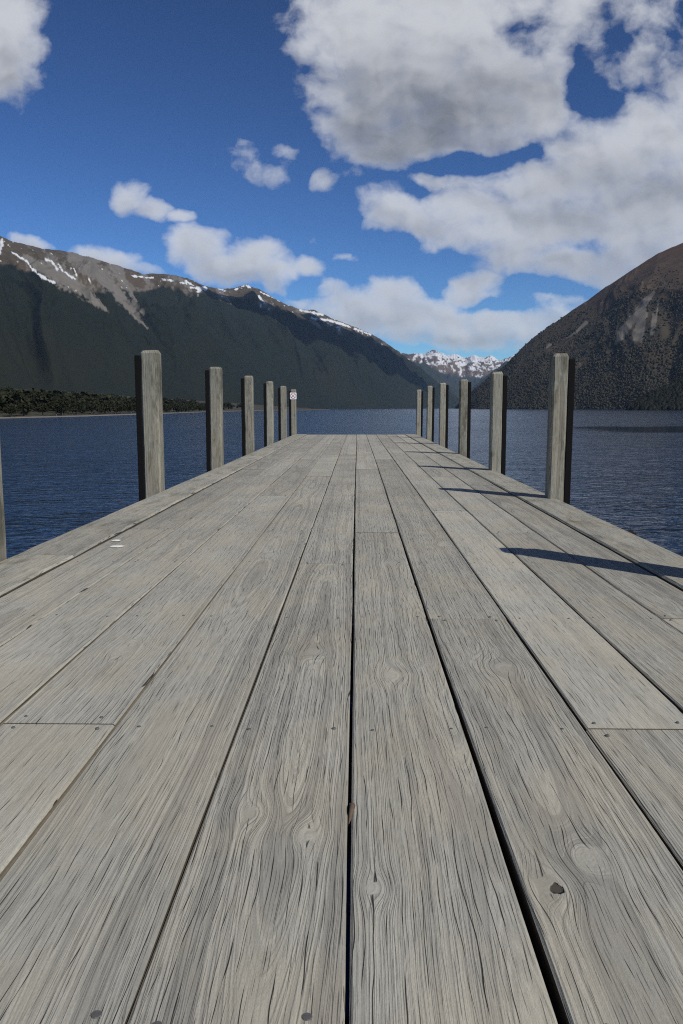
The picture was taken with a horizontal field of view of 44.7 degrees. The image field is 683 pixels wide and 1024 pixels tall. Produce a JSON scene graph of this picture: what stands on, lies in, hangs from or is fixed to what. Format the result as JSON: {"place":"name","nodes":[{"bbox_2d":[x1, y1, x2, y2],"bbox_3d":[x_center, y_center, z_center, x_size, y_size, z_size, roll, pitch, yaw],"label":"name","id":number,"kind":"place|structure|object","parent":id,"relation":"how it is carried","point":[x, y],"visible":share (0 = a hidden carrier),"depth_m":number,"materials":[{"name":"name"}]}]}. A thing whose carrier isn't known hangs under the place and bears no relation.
{"place":"outdoors","nodes":[
{"label":"outdoors","id":0,"kind":"place"},
{"bbox_2d":[0,389,326,417],"bbox_3d":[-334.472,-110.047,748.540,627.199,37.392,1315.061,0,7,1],"label":"shore","id":1,"kind":"structure","parent":0,"point":[37,414],"depth_m":281.58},
{"bbox_2d":[3,403,17,416],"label":"shore tree","id":2,"kind":"object","parent":1,"relation":"on","point":[11,408],"visible":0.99,"depth_m":203.18,"materials":[{"name":"green plant"}]},
{"bbox_2d":[10,399,34,415],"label":"shore tree","id":3,"kind":"object","parent":1,"relation":"on","point":[25,407],"visible":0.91,"depth_m":214.38,"materials":[{"name":"green plant"}]},
{"bbox_2d":[35,402,49,415],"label":"shore tree","id":4,"kind":"object","parent":1,"relation":"on","point":[43,407],"visible":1,"depth_m":225.43,"materials":[{"name":"green plant"}]},
{"bbox_2d":[47,400,66,415],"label":"shore tree","id":5,"kind":"object","parent":1,"relation":"on","point":[58,405],"visible":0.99,"depth_m":230.40,"materials":[{"name":"green plant"}]},
{"bbox_2d":[57,406,69,414],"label":"shore tree","id":6,"kind":"object","parent":1,"relation":"on","point":[59,411],"visible":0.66,"depth_m":235.70,"materials":[{"name":"green plant"}]},
{"bbox_2d":[67,403,77,414],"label":"shore tree","id":7,"kind":"object","parent":1,"relation":"on","point":[74,407],"visible":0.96,"depth_m":246.16,"materials":[{"name":"green plant"}]},
{"bbox_2d":[68,398,83,414],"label":"shore tree","id":8,"kind":"object","parent":1,"relation":"on","point":[78,403],"visible":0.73,"depth_m":249.43,"materials":[{"name":"green plant"}]},
{"bbox_2d":[79,406,86,413],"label":"shore tree","id":9,"kind":"object","parent":1,"relation":"on","point":[84,409],"visible":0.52,"depth_m":263.52,"materials":[{"name":"green plant"}]},
{"bbox_2d":[86,400,101,414],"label":"shore tree","id":10,"kind":"object","parent":1,"relation":"on","point":[96,406],"visible":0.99,"depth_m":268.05,"materials":[{"name":"green plant"}]},
{"bbox_2d":[100,400,111,413],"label":"shore tree","id":11,"kind":"object","parent":1,"relation":"on","point":[106,405],"visible":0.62,"depth_m":287.21,"materials":[{"name":"green plant"}]},
{"bbox_2d":[105,399,116,413],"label":"shore tree","id":12,"kind":"object","parent":1,"relation":"on","point":[112,402],"visible":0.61,"depth_m":291.87,"materials":[{"name":"green plant"}]},
{"bbox_2d":[114,401,124,413],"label":"shore tree","id":13,"kind":"object","parent":1,"relation":"on","point":[119,404],"visible":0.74,"depth_m":301.12,"materials":[{"name":"green plant"}]},
{"bbox_2d":[0,386,240,410],"bbox_3d":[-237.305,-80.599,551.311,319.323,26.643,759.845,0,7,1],"label":"forest","id":14,"kind":"object","parent":1,"relation":"on","point":[8,395],"visible":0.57,"depth_m":311.72,"materials":[{"name":"green plant"}]},
{"bbox_2d":[125,402,135,413],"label":"shore tree","id":15,"kind":"object","parent":1,"relation":"on","point":[130,405],"visible":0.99,"depth_m":315.05,"materials":[{"name":"green plant"}]},
{"bbox_2d":[163,403,172,411],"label":"shore tree","id":16,"kind":"object","parent":1,"relation":"on","point":[168,406],"visible":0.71,"depth_m":396.76,"materials":[{"name":"green plant"}]},
{"bbox_2d":[173,403,180,412],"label":"shore tree","id":17,"kind":"object","parent":1,"relation":"on","point":[176,408],"visible":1,"depth_m":411.70,"materials":[{"name":"green plant"}]},
{"bbox_2d":[0,236,458,408],"bbox_3d":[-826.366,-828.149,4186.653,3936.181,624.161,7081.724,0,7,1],"label":"mountain","id":18,"kind":"structure","parent":0,"point":[73,322],"depth_m":2545.51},
{"bbox_2d":[0,408,682,1019],"bbox_3d":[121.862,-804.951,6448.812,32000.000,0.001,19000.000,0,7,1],"label":"lake","id":19,"kind":"structure","parent":0,"point":[60,476],"depth_m":40.60,"materials":[{"name":"blue liquid"}]},
{"bbox_2d":[0,447,6,561],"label":"mooring post","id":20,"kind":"object","parent":19,"relation":"in","point":[3,556],"visible":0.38,"depth_m":3.85,"materials":[{"name":"grey wood"}]},
{"bbox_2d":[134,350,164,500],"bbox_3d":[-1.594,0.587,7.094,0.191,3.873,0.152,0,7,2],"label":"mooring post","id":21,"kind":"object","parent":19,"relation":"in","point":[149,418],"visible":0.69,"depth_m":6.87,"materials":[{"name":"grey wood"}]},
{"bbox_2d":[205,367,223,471],"bbox_3d":[-1.543,0.185,10.223,0.191,3.893,0.152,0,7,0],"label":"mooring post","id":22,"kind":"object","parent":19,"relation":"in","point":[214,415],"visible":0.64,"depth_m":10.00,"materials":[{"name":"grey wood"}]},
{"bbox_2d":[241,376,254,456],"bbox_3d":[-1.518,-0.258,13.663,0.191,3.917,0.152,0,7,1],"label":"mooring post","id":23,"kind":"object","parent":19,"relation":"in","point":[247,408],"visible":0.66,"depth_m":13.43,"materials":[{"name":"grey wood"}]},
{"bbox_2d":[263,381,273,446],"bbox_3d":[-1.480,-0.695,17.070,0.191,3.938,0.152,0,7,1],"label":"mooring post","id":24,"kind":"object","parent":19,"relation":"in","point":[268,413],"visible":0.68,"depth_m":16.84,"materials":[{"name":"grey wood"}]},
{"bbox_2d":[278,386,286,440],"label":"mooring post","id":25,"kind":"object","parent":19,"relation":"in","point":[282,412],"visible":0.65,"depth_m":19.60,"materials":[{"name":"grey wood"}]},
{"bbox_2d":[289,389,296,435],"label":"mooring post","id":26,"kind":"object","parent":19,"relation":"in","point":[292,419],"visible":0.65,"depth_m":22.18,"materials":[{"name":"grey wood"}]},
{"bbox_2d":[290,393,296,398],"bbox_3d":[-1.284,-3.090,22.107,0.172,0.176,0.008,0,7,1],"label":"warning sign","id":27,"kind":"object","parent":26,"relation":"attached to","point":[293,395],"visible":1,"depth_m":22.11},
{"bbox_2d":[0,434,682,1023],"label":"jetty","id":28,"kind":"object","parent":19,"relation":"on","point":[196,758],"visible":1,"depth_m":1.70,"materials":[{"name":"wood"}]},
{"bbox_2d":[348,803,354,825],"bbox_3d":[0.018,0.526,1.458,0.013,0.022,0.060,0,7,1],"label":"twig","id":29,"kind":"object","parent":28,"relation":"on","point":[351,808],"visible":1,"depth_m":1.45,"materials":[{"name":"brown wood"}]},
{"bbox_2d":[416,390,422,436],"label":"mooring post","id":30,"kind":"object","parent":19,"relation":"in","point":[419,412],"visible":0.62,"depth_m":21.94,"materials":[{"name":"grey wood"}]},
{"bbox_2d":[426,386,434,441],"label":"mooring post","id":31,"kind":"object","parent":19,"relation":"in","point":[430,414],"visible":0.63,"depth_m":19.34,"materials":[{"name":"grey wood"}]},
{"bbox_2d":[439,383,448,448],"bbox_3d":[1.966,-0.551,16.150,0.168,3.881,0.152,0,7,2],"label":"mooring post","id":32,"kind":"object","parent":19,"relation":"in","point":[443,411],"visible":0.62,"depth_m":15.92,"materials":[{"name":"grey wood"}]},
{"bbox_2d":[458,379,470,458],"bbox_3d":[1.863,-0.097,12.725,0.168,3.830,0.152,0,7,1],"label":"mooring post","id":33,"kind":"object","parent":19,"relation":"in","point":[464,425],"visible":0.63,"depth_m":12.50,"materials":[{"name":"grey wood"}]},
{"bbox_2d":[489,372,507,474],"bbox_3d":[1.741,0.336,9.399,0.168,3.799,0.152,0,7,0],"label":"mooring post","id":34,"kind":"object","parent":19,"relation":"in","point":[497,421],"visible":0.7,"depth_m":9.17,"materials":[{"name":"grey wood"}]},
{"bbox_2d":[545,353,574,504],"bbox_3d":[1.669,0.688,6.538,0.168,3.811,0.152,1,7,2],"label":"mooring post","id":35,"kind":"object","parent":19,"relation":"in","point":[560,423],"visible":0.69,"depth_m":6.31,"materials":[{"name":"grey wood"}]},
{"bbox_2d":[0,0,682,359],"label":"sky","id":36,"kind":"structure","parent":0,"point":[448,177],"materials":[{"name":"blue"}]},
{"bbox_2d":[401,353,458,397],"bbox_3d":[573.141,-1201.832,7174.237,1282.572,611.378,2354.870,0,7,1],"label":"valley ridge","id":37,"kind":"structure","parent":0,"point":[435,375],"depth_m":6663.53,"materials":[{"name":"grey stone"}]},
{"bbox_2d":[409,350,513,388],"bbox_3d":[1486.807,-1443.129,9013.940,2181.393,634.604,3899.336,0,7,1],"label":"snowy mountain","id":38,"kind":"structure","parent":0,"point":[454,369],"depth_m":8527.05,"materials":[{"name":"white snow"}]},
{"bbox_2d":[471,357,511,391],"bbox_3d":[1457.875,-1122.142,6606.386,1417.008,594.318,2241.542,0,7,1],"label":"valley ridge","id":39,"kind":"structure","parent":0,"point":[488,375],"depth_m":6456.24,"materials":[{"name":"grey stone"}]},
{"bbox_2d":[454,243,682,408],"bbox_3d":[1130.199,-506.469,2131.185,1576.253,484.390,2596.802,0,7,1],"label":"hill","id":40,"kind":"structure","parent":0,"point":[668,260],"depth_m":1926.81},
{"bbox_2d":[471,266,682,408],"bbox_3d":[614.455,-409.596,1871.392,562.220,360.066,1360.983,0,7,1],"label":"forest","id":41,"kind":"object","parent":40,"relation":"on","point":[531,400],"visible":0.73,"depth_m":1732.44,"materials":[{"name":"green plant"}]},
{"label":"headland","id":42,"kind":"structure","parent":0,"visible":0},
{"bbox_2d":[625,377,682,409],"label":"forest","id":43,"kind":"object","parent":42,"relation":"on","point":[668,396],"visible":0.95,"depth_m":916.82,"materials":[{"name":"green plant"}]}
]}

